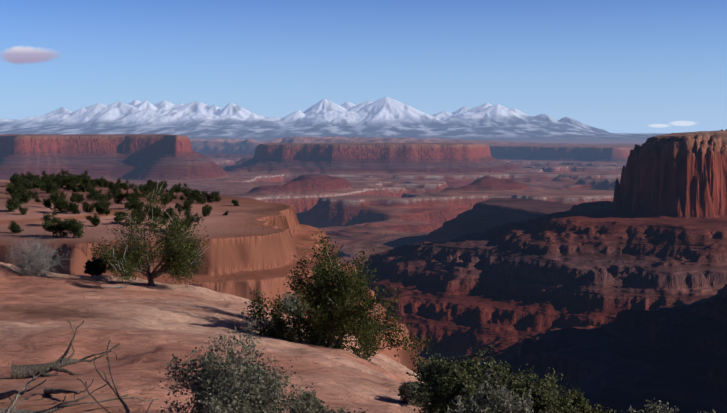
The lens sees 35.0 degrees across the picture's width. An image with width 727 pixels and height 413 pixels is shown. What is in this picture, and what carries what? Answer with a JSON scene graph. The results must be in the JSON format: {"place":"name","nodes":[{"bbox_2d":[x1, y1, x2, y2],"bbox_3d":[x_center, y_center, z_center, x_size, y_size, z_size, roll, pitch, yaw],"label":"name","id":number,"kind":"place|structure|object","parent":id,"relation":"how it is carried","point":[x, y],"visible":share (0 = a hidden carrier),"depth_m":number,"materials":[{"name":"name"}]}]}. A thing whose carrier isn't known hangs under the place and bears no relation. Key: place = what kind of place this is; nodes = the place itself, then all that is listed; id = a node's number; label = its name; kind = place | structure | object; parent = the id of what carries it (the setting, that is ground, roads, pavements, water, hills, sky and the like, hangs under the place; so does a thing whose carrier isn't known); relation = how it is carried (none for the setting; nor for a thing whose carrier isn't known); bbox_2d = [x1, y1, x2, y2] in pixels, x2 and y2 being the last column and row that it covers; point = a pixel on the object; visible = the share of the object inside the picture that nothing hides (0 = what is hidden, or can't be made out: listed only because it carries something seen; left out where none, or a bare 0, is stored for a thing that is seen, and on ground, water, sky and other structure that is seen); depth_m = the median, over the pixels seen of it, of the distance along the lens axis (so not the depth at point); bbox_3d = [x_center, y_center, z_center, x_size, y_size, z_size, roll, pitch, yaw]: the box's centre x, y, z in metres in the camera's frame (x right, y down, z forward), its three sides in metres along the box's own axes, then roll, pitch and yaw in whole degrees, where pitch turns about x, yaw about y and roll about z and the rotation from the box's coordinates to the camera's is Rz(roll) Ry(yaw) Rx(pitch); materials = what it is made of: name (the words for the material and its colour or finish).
{"place":"outdoors","nodes":[
{"label":"outdoors","id":0,"kind":"place"},
{"bbox_2d":[0,97,669,142],"bbox_3d":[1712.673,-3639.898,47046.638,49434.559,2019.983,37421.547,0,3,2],"label":"mountains","id":1,"kind":"structure","parent":0,"point":[387,117],"depth_m":48487.46,"materials":[{"name":"white snow"}]},
{"bbox_2d":[0,130,726,412],"bbox_3d":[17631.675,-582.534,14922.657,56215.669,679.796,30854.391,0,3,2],"label":"terrain","id":2,"kind":"structure","parent":0,"point":[596,273],"depth_m":2133.51,"materials":[{"name":"brown stone"}]},
{"bbox_2d":[5,195,20,212],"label":"juniper","id":3,"kind":"object","parent":2,"relation":"on","point":[13,203],"visible":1,"depth_m":333.21,"materials":[{"name":"green plant"}]},
{"bbox_2d":[6,184,24,197],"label":"juniper","id":4,"kind":"object","parent":2,"relation":"on","point":[12,190],"visible":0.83,"depth_m":379.16,"materials":[{"name":"green plant"}]},
{"bbox_2d":[7,221,23,232],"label":"juniper","id":5,"kind":"object","parent":2,"relation":"on","point":[14,227],"visible":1,"depth_m":296.29,"materials":[{"name":"green plant"}]},
{"bbox_2d":[9,175,22,186],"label":"juniper","id":6,"kind":"object","parent":2,"relation":"on","point":[16,179],"visible":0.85,"depth_m":487.42,"materials":[{"name":"green plant"}]},
{"bbox_2d":[15,193,31,203],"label":"juniper","id":7,"kind":"object","parent":2,"relation":"on","point":[25,198],"visible":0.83,"depth_m":354.75,"materials":[{"name":"green plant"}]},
{"bbox_2d":[19,206,27,214],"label":"juniper","id":8,"kind":"object","parent":2,"relation":"on","point":[22,211],"visible":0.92,"depth_m":327.08,"materials":[{"name":"green plant"}]},
{"bbox_2d":[21,174,41,190],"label":"juniper","id":9,"kind":"object","parent":2,"relation":"on","point":[32,184],"visible":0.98,"depth_m":456.02,"materials":[{"name":"green plant"}]},
{"bbox_2d":[27,190,37,198],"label":"juniper","id":10,"kind":"object","parent":2,"relation":"on","point":[33,196],"visible":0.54,"depth_m":406.72,"materials":[{"name":"green plant"}]},
{"bbox_2d":[29,173,40,181],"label":"juniper","id":11,"kind":"object","parent":2,"relation":"on","point":[36,177],"visible":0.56,"depth_m":520.30,"materials":[{"name":"green plant"}]},
{"bbox_2d":[40,182,49,190],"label":"juniper","id":12,"kind":"object","parent":2,"relation":"on","point":[43,188],"visible":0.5,"depth_m":457.93,"materials":[{"name":"green plant"}]},
{"bbox_2d":[43,198,51,207],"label":"juniper","id":13,"kind":"object","parent":2,"relation":"on","point":[47,204],"visible":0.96,"depth_m":349.81,"materials":[{"name":"green plant"}]},
{"bbox_2d":[40,211,58,221],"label":"juniper","id":14,"kind":"object","parent":2,"relation":"on","point":[54,219],"visible":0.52,"depth_m":309.64,"materials":[{"name":"green plant"}]},
{"bbox_2d":[41,211,65,235],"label":"juniper","id":15,"kind":"object","parent":2,"relation":"on","point":[47,225],"visible":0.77,"depth_m":288.63,"materials":[{"name":"green plant"}]},
{"bbox_2d":[45,178,61,192],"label":"juniper","id":16,"kind":"object","parent":2,"relation":"on","point":[50,187],"visible":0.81,"depth_m":447.20,"materials":[{"name":"green plant"}]},
{"bbox_2d":[47,187,59,194],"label":"juniper","id":17,"kind":"object","parent":2,"relation":"on","point":[52,191],"visible":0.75,"depth_m":432.34,"materials":[{"name":"green plant"}]},
{"bbox_2d":[47,191,66,207],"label":"juniper","id":18,"kind":"object","parent":2,"relation":"on","point":[55,197],"visible":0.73,"depth_m":346.02,"materials":[{"name":"green plant"}]},
{"bbox_2d":[52,174,67,187],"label":"juniper","id":19,"kind":"object","parent":2,"relation":"on","point":[58,181],"visible":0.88,"depth_m":512.29,"materials":[{"name":"green plant"}]},
{"bbox_2d":[50,216,73,236],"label":"juniper","id":20,"kind":"object","parent":2,"relation":"on","point":[63,225],"visible":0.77,"depth_m":287.92,"materials":[{"name":"green plant"}]},
{"bbox_2d":[50,198,73,213],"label":"juniper","id":21,"kind":"object","parent":2,"relation":"on","point":[64,204],"visible":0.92,"depth_m":331.70,"materials":[{"name":"green plant"}]},
{"bbox_2d":[62,182,72,190],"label":"juniper","id":22,"kind":"object","parent":2,"relation":"on","point":[68,185],"visible":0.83,"depth_m":498.49,"materials":[{"name":"green plant"}]},
{"bbox_2d":[68,201,80,213],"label":"juniper","id":23,"kind":"object","parent":2,"relation":"on","point":[74,206],"visible":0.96,"depth_m":331.94,"materials":[{"name":"green plant"}]},
{"bbox_2d":[65,174,83,185],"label":"juniper","id":24,"kind":"object","parent":2,"relation":"on","point":[75,180],"visible":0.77,"depth_m":507.32,"materials":[{"name":"green plant"}]},
{"bbox_2d":[70,184,82,191],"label":"juniper","id":25,"kind":"object","parent":2,"relation":"on","point":[74,187],"visible":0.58,"depth_m":481.53,"materials":[{"name":"green plant"}]},
{"bbox_2d":[68,219,85,237],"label":"juniper","id":26,"kind":"object","parent":2,"relation":"on","point":[76,229],"visible":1,"depth_m":285.04,"materials":[{"name":"green plant"}]},
{"bbox_2d":[70,193,84,204],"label":"juniper","id":27,"kind":"object","parent":2,"relation":"on","point":[77,198],"visible":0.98,"depth_m":389.19,"materials":[{"name":"green plant"}]},
{"bbox_2d":[77,183,92,192],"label":"juniper","id":28,"kind":"object","parent":2,"relation":"on","point":[87,187],"visible":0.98,"depth_m":478.34,"materials":[{"name":"green plant"}]},
{"bbox_2d":[82,177,89,184],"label":"juniper","id":29,"kind":"object","parent":2,"relation":"on","point":[85,180],"visible":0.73,"depth_m":524.20,"materials":[{"name":"green plant"}]},
{"bbox_2d":[81,201,95,212],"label":"juniper","id":30,"kind":"object","parent":2,"relation":"on","point":[86,207],"visible":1,"depth_m":346.72,"materials":[{"name":"green plant"}]},
{"bbox_2d":[88,179,95,186],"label":"juniper","id":31,"kind":"object","parent":2,"relation":"on","point":[92,183],"visible":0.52,"depth_m":500.70,"materials":[{"name":"green plant"}]},
{"bbox_2d":[86,188,98,199],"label":"juniper","id":32,"kind":"object","parent":2,"relation":"on","point":[91,191],"visible":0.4,"depth_m":427.63,"materials":[{"name":"green plant"}]},
{"bbox_2d":[87,191,98,200],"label":"juniper","id":33,"kind":"object","parent":2,"relation":"on","point":[91,196],"visible":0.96,"depth_m":415.23,"materials":[{"name":"green plant"}]},
{"bbox_2d":[90,214,99,226],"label":"juniper","id":34,"kind":"object","parent":2,"relation":"on","point":[95,221],"visible":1,"depth_m":309.51,"materials":[{"name":"green plant"}]},
{"bbox_2d":[93,178,106,187],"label":"juniper","id":35,"kind":"object","parent":2,"relation":"on","point":[99,183],"visible":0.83,"depth_m":517.41,"materials":[{"name":"green plant"}]},
{"bbox_2d":[95,203,105,214],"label":"juniper","id":36,"kind":"object","parent":2,"relation":"on","point":[100,209],"visible":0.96,"depth_m":337.81,"materials":[{"name":"green plant"}]},
{"bbox_2d":[96,197,112,210],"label":"juniper","id":37,"kind":"object","parent":2,"relation":"on","point":[101,201],"visible":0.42,"depth_m":344.40,"materials":[{"name":"green plant"}]},
{"bbox_2d":[97,194,112,206],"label":"juniper","id":38,"kind":"object","parent":2,"relation":"on","point":[102,196],"visible":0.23,"depth_m":381.57,"materials":[{"name":"green plant"}]},
{"bbox_2d":[107,181,115,191],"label":"juniper","id":39,"kind":"object","parent":2,"relation":"on","point":[111,186],"visible":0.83,"depth_m":464.39,"materials":[{"name":"green plant"}]},
{"bbox_2d":[105,183,122,198],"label":"juniper","id":40,"kind":"object","parent":2,"relation":"on","point":[114,192],"visible":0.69,"depth_m":421.04,"materials":[{"name":"green plant"}]},
{"bbox_2d":[113,178,122,188],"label":"juniper","id":41,"kind":"object","parent":2,"relation":"on","point":[119,181],"visible":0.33,"depth_m":475.60,"materials":[{"name":"green plant"}]},
{"bbox_2d":[113,191,124,202],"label":"juniper","id":42,"kind":"object","parent":2,"relation":"on","point":[119,196],"visible":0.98,"depth_m":399.37,"materials":[{"name":"green plant"}]},
{"bbox_2d":[113,212,124,222],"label":"juniper","id":43,"kind":"object","parent":2,"relation":"on","point":[118,218],"visible":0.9,"depth_m":314.14,"materials":[{"name":"green plant"}]},
{"bbox_2d":[116,211,127,217],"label":"juniper","id":44,"kind":"object","parent":2,"relation":"on","point":[120,213],"visible":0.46,"depth_m":325.16,"materials":[{"name":"green plant"}]},
{"bbox_2d":[124,202,132,209],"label":"juniper","id":45,"kind":"object","parent":2,"relation":"on","point":[128,205],"visible":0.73,"depth_m":370.47,"materials":[{"name":"green plant"}]},
{"bbox_2d":[122,178,135,189],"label":"juniper","id":46,"kind":"object","parent":2,"relation":"on","point":[126,187],"visible":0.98,"depth_m":479.52,"materials":[{"name":"green plant"}]},
{"bbox_2d":[126,196,140,203],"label":"juniper","id":47,"kind":"object","parent":2,"relation":"on","point":[129,200],"visible":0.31,"depth_m":375.69,"materials":[{"name":"green plant"}]},
{"bbox_2d":[123,186,146,199],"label":"juniper","id":48,"kind":"object","parent":2,"relation":"on","point":[135,194],"visible":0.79,"depth_m":398.16,"materials":[{"name":"green plant"}]},
{"bbox_2d":[130,199,145,213],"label":"juniper","id":49,"kind":"object","parent":2,"relation":"on","point":[138,206],"visible":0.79,"depth_m":354.63,"materials":[{"name":"green plant"}]},
{"bbox_2d":[128,209,148,224],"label":"juniper","id":50,"kind":"object","parent":2,"relation":"on","point":[137,212],"visible":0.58,"depth_m":315.10,"materials":[{"name":"green plant"}]},
{"bbox_2d":[134,214,145,224],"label":"juniper","id":51,"kind":"object","parent":2,"relation":"on","point":[141,218],"visible":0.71,"depth_m":311.88,"materials":[{"name":"green plant"}]},
{"bbox_2d":[138,184,151,197],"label":"juniper","id":52,"kind":"object","parent":2,"relation":"on","point":[147,188],"visible":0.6,"depth_m":451.69,"materials":[{"name":"green plant"}]},
{"bbox_2d":[144,205,157,220],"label":"juniper","id":53,"kind":"object","parent":2,"relation":"on","point":[149,212],"visible":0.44,"depth_m":328.97,"materials":[{"name":"green plant"}]},
{"bbox_2d":[157,180,168,188],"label":"juniper","id":54,"kind":"object","parent":2,"relation":"on","point":[165,183],"visible":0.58,"depth_m":478.63,"materials":[{"name":"green plant"}]},
{"bbox_2d":[151,204,176,224],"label":"juniper","id":55,"kind":"object","parent":2,"relation":"on","point":[164,213],"visible":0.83,"depth_m":314.81,"materials":[{"name":"green plant"}]},
{"bbox_2d":[157,194,170,206],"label":"juniper","id":56,"kind":"object","parent":2,"relation":"on","point":[165,200],"visible":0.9,"depth_m":391.07,"materials":[{"name":"green plant"}]},
{"bbox_2d":[168,190,176,198],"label":"juniper","id":57,"kind":"object","parent":2,"relation":"on","point":[173,196],"visible":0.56,"depth_m":453.62,"materials":[{"name":"green plant"}]},
{"bbox_2d":[171,182,180,193],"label":"juniper","id":58,"kind":"object","parent":2,"relation":"on","point":[175,188],"visible":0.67,"depth_m":472.06,"materials":[{"name":"green plant"}]},
{"bbox_2d":[174,203,182,208],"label":"juniper","id":59,"kind":"object","parent":2,"relation":"on","point":[180,206],"visible":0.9,"depth_m":396.35,"materials":[{"name":"green plant"}]},
{"bbox_2d":[176,184,191,192],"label":"juniper","id":60,"kind":"object","parent":2,"relation":"on","point":[181,188],"visible":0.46,"depth_m":466.25,"materials":[{"name":"green plant"}]},
{"bbox_2d":[181,197,192,210],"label":"juniper","id":61,"kind":"object","parent":2,"relation":"on","point":[188,203],"visible":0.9,"depth_m":384.12,"materials":[{"name":"green plant"}]},
{"bbox_2d":[173,206,204,227],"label":"juniper","id":62,"kind":"object","parent":2,"relation":"on","point":[187,215],"visible":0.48,"depth_m":298.70,"materials":[{"name":"green plant"}]},
{"bbox_2d":[182,188,200,203],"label":"juniper","id":63,"kind":"object","parent":2,"relation":"on","point":[194,194],"visible":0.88,"depth_m":419.49,"materials":[{"name":"green plant"}]},
{"bbox_2d":[197,197,205,203],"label":"juniper","id":64,"kind":"object","parent":2,"relation":"on","point":[201,200],"visible":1,"depth_m":419.63,"materials":[{"name":"green plant"}]},
{"bbox_2d":[202,209,209,216],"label":"juniper","id":65,"kind":"object","parent":2,"relation":"on","point":[205,214],"visible":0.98,"depth_m":355.18,"materials":[{"name":"green plant"}]},
{"bbox_2d":[202,204,212,215],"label":"juniper","id":66,"kind":"object","parent":2,"relation":"on","point":[206,207],"visible":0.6,"depth_m":361.63,"materials":[{"name":"green plant"}]},
{"bbox_2d":[204,191,221,202],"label":"juniper","id":67,"kind":"object","parent":2,"relation":"on","point":[215,197],"visible":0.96,"depth_m":435.06,"materials":[{"name":"green plant"}]},
{"bbox_2d":[0,262,430,412],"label":"rock ledge","id":68,"kind":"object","parent":2,"relation":"on","point":[150,330],"depth_m":29.39,"materials":[{"name":"brown stone"}]},
{"bbox_2d":[0,378,45,400],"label":"dead branch","id":69,"kind":"object","parent":68,"relation":"on","point":[5,395],"visible":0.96,"depth_m":20.08,"materials":[{"name":"grey wood"}]},
{"bbox_2d":[5,372,40,412],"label":"dead branch","id":70,"kind":"object","parent":68,"relation":"on","point":[8,410],"visible":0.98,"depth_m":18.89,"materials":[{"name":"grey wood"}]},
{"bbox_2d":[0,227,70,277],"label":"dead bush","id":71,"kind":"object","parent":68,"relation":"on","point":[36,263],"visible":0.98,"depth_m":46.77,"materials":[{"name":"grey plant"}]},
{"bbox_2d":[11,320,119,378],"bbox_3d":[-6.173,2.937,23.961,2.229,1.218,0.926,-2,4,-32],"label":"dead branch","id":72,"kind":"object","parent":68,"relation":"on","point":[22,371],"visible":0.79,"depth_m":23.75,"materials":[{"name":"grey wood"}]},
{"bbox_2d":[43,379,93,404],"bbox_3d":[-5.277,3.189,20.348,0.450,0.497,1.565,-2,4,-36],"label":"dead branch","id":73,"kind":"object","parent":68,"relation":"on","point":[51,391],"visible":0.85,"depth_m":20.68,"materials":[{"name":"grey wood"}]},
{"bbox_2d":[0,382,157,412],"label":"dead branch","id":74,"kind":"object","parent":68,"relation":"on","point":[59,406],"visible":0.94,"depth_m":19.40,"materials":[{"name":"grey wood"}]},
{"bbox_2d":[83,257,111,275],"bbox_3d":[-11.230,2.527,48.718,1.341,0.868,1.114,0,3,2],"label":"dark shrub","id":75,"kind":"object","parent":68,"relation":"on","point":[93,267],"visible":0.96,"depth_m":48.60,"materials":[{"name":"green plant"}]},
{"bbox_2d":[94,340,129,412],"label":"dead branch","id":76,"kind":"object","parent":68,"relation":"on","point":[126,408],"visible":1,"depth_m":17.43,"materials":[{"name":"grey wood"}]},
{"bbox_2d":[77,378,153,412],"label":"dead branch","id":77,"kind":"object","parent":68,"relation":"on","point":[87,389],"visible":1,"depth_m":16.83,"materials":[{"name":"grey wood"}]},
{"bbox_2d":[106,286,124,287],"bbox_3d":[-11.048,3.211,46.423,2.946,0.100,0.877,2,4,24],"label":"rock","id":78,"kind":"object","parent":68,"relation":"on","point":[115,287],"visible":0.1,"depth_m":46.13,"materials":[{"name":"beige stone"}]},
{"bbox_2d":[86,180,209,286],"bbox_3d":[-8.826,1.140,47.750,5.019,4.554,6.511,-1,4,-17],"label":"pinyon tree","id":79,"kind":"object","parent":68,"relation":"on","point":[177,253],"visible":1,"depth_m":47.30,"materials":[{"name":"green plant"}]},
{"bbox_2d":[156,312,315,412],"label":"shrub","id":80,"kind":"object","parent":68,"relation":"on","point":[236,391],"visible":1,"depth_m":17.20,"materials":[{"name":"green plant"}]},
{"bbox_2d":[272,291,305,317],"bbox_3d":[-2.795,3.965,47.110,1.474,1.402,1.827,1,4,20],"label":"bush","id":81,"kind":"object","parent":68,"relation":"on","point":[290,303],"visible":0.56,"depth_m":46.76,"materials":[{"name":"plant"}]},
{"bbox_2d":[289,390,320,412],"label":"shrub","id":82,"kind":"object","parent":68,"relation":"on","point":[315,401],"visible":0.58,"depth_m":19.33,"materials":[{"name":"green plant"}]},
{"bbox_2d":[237,229,433,361],"bbox_3d":[-0.850,3.675,37.184,6.266,5.958,5.269,0,3,2],"label":"pinyon tree","id":83,"kind":"object","parent":68,"relation":"on","point":[331,294],"visible":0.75,"depth_m":36.13,"materials":[{"name":"green plant"}]},
{"bbox_2d":[315,399,367,412],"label":"shrub","id":84,"kind":"object","parent":68,"relation":"on","point":[322,408],"visible":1,"depth_m":16.39,"materials":[{"name":"green plant"}]},
{"bbox_2d":[397,377,428,407],"bbox_3d":[1.125,3.843,23.870,0.849,0.723,1.145,0,3,2],"label":"shrub","id":85,"kind":"object","parent":68,"relation":"on","point":[405,388],"visible":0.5,"depth_m":23.60,"materials":[{"name":"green plant"}]},
{"bbox_2d":[406,345,526,412],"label":"shrub","id":86,"kind":"object","parent":68,"relation":"on","point":[446,383],"visible":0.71,"depth_m":16.58,"materials":[{"name":"green plant"}]},
{"bbox_2d":[445,362,551,412],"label":"shrub","id":87,"kind":"object","parent":68,"relation":"on","point":[505,403],"visible":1,"depth_m":15.17,"materials":[{"name":"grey plant"}]},
{"bbox_2d":[483,357,591,412],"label":"shrub","id":88,"kind":"object","parent":68,"relation":"on","point":[545,395],"visible":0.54,"depth_m":16.49,"materials":[{"name":"green plant"}]},
{"bbox_2d":[558,387,612,412],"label":"shrub","id":89,"kind":"object","parent":68,"relation":"on","point":[581,399],"visible":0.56,"depth_m":17.02,"materials":[{"name":"green plant"}]},
{"bbox_2d":[614,398,678,412],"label":"shrub","id":90,"kind":"object","parent":68,"relation":"on","point":[651,409],"visible":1,"depth_m":16.14,"materials":[{"name":"green plant"}]},
{"bbox_2d":[231,200,238,205],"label":"juniper","id":91,"kind":"object","parent":2,"relation":"on","point":[235,202],"visible":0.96,"depth_m":418.72,"materials":[{"name":"green plant"}]},
{"bbox_2d":[0,0,726,132],"label":"sky","id":92,"kind":"structure","parent":0,"point":[612,66],"materials":[{"name":"blue"}]}
]}

